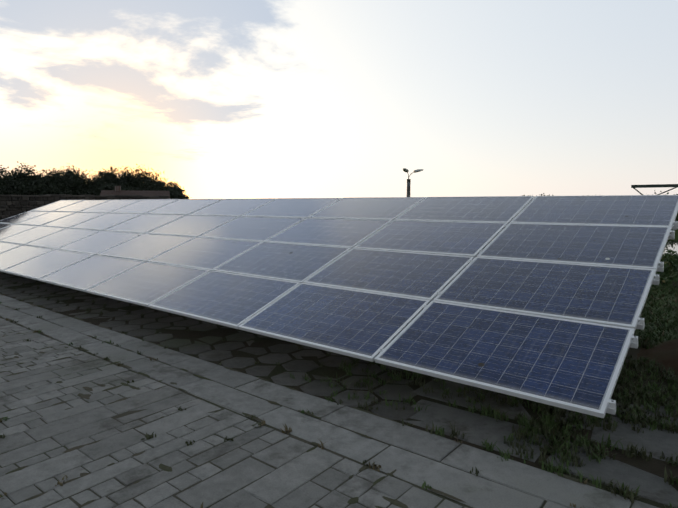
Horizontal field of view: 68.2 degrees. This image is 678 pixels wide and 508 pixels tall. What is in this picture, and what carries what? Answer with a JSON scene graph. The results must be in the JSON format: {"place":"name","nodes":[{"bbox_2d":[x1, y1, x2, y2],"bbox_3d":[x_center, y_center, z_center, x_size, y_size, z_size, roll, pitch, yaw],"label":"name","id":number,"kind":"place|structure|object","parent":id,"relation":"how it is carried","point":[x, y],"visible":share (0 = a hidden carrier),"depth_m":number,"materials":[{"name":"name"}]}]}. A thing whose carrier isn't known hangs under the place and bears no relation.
{"place":"outdoors","nodes":[
{"label":"outdoors","id":0,"kind":"place"},
{"bbox_2d":[0,0,677,198],"label":"sky","id":1,"kind":"structure","parent":0,"point":[226,99],"materials":[{"name":"white"}]},
{"bbox_2d":[656,229,677,277],"bbox_3d":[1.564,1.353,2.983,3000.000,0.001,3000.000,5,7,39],"label":"field ground","id":2,"kind":"structure","parent":0,"point":[676,235],"depth_m":24.02,"materials":[{"name":"green plant"}]},
{"bbox_2d":[0,194,168,219],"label":"brick wall","id":3,"kind":"structure","parent":2,"relation":"on","point":[12,205],"depth_m":17.67,"materials":[{"name":"brown"}]},
{"bbox_2d":[0,161,191,198],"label":"tree line","id":4,"kind":"object","parent":2,"relation":"on","point":[22,182],"visible":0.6,"depth_m":186.84,"materials":[{"name":"green plant"}]},
{"bbox_2d":[100,186,169,198],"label":"building roof","id":5,"kind":"structure","parent":2,"relation":"on","point":[117,191],"depth_m":56.23,"materials":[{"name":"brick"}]},
{"bbox_2d":[0,271,417,419],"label":"hexagonal pavers","id":6,"kind":"object","parent":2,"relation":"on","point":[300,368],"visible":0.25,"depth_m":5.41,"materials":[{"name":"concrete"}]},
{"bbox_2d":[0,318,466,507],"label":"yard pavers","id":7,"kind":"object","parent":2,"relation":"on","point":[271,488],"visible":0.96,"depth_m":3.21,"materials":[{"name":"concrete"}]},
{"bbox_2d":[0,297,652,507],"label":"paving joints","id":8,"kind":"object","parent":2,"relation":"on","point":[275,468],"depth_m":3.26,"materials":[{"name":"grey concrete"}]},
{"bbox_2d":[0,301,603,507],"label":"moss cushions","id":9,"kind":"object","parent":8,"relation":"on","point":[353,500],"visible":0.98,"depth_m":3.51,"materials":[{"name":"green plant"}]},
{"bbox_2d":[0,294,658,507],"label":"kerb slabs","id":10,"kind":"structure","parent":2,"relation":"on","point":[539,487],"depth_m":3.50,"materials":[{"name":"concrete"}]},
{"bbox_2d":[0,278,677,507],"bbox_3d":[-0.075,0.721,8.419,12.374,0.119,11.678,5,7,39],"label":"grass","id":11,"kind":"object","parent":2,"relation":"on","point":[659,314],"visible":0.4,"depth_m":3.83,"materials":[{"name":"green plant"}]},
{"bbox_2d":[0,273,677,507],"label":"bed soil","id":12,"kind":"structure","parent":2,"relation":"on","point":[654,466],"depth_m":4.74,"materials":[{"name":"brown soil"}]},
{"bbox_2d":[0,195,677,417],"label":"solar panel array","id":13,"kind":"object","parent":12,"relation":"on","point":[540,299],"visible":1,"depth_m":5.52,"materials":[{"name":"blue glass"}]},
{"bbox_2d":[403,168,422,196],"bbox_3d":[4.874,-3.821,34.249,1.923,3.955,0.656,-4,7,-36],"label":"twin arm street lamp","id":14,"kind":"object","parent":2,"relation":"on","point":[409,180],"visible":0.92,"depth_m":34.20,"materials":[{"name":"metal"}]},
{"bbox_2d":[401,378,677,507],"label":"slabs","id":15,"kind":"structure","parent":2,"relation":"on","point":[477,428],"depth_m":3.45,"materials":[{"name":"concrete"}]},
{"bbox_2d":[522,190,677,287],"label":"bushes","id":16,"kind":"object","parent":2,"relation":"on","point":[669,261],"visible":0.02,"depth_m":10.38,"materials":[{"name":"green plant"}]},
{"bbox_2d":[631,184,677,194],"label":"lattice girder frame","id":17,"kind":"object","parent":2,"relation":"on","point":[654,186],"visible":0.4,"depth_m":11.72,"materials":[{"name":"green paint"}]},
{"bbox_2d":[637,339,677,376],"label":"dirt patch","id":18,"kind":"object","parent":2,"relation":"on","point":[665,353],"visible":0.27,"depth_m":5.09,"materials":[{"name":"brown soil"}]},
{"bbox_2d":[663,240,677,254],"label":"puddle water","id":19,"kind":"structure","parent":2,"relation":"on","point":[673,244],"depth_m":19.41,"materials":[{"name":"white liquid"}]}
]}

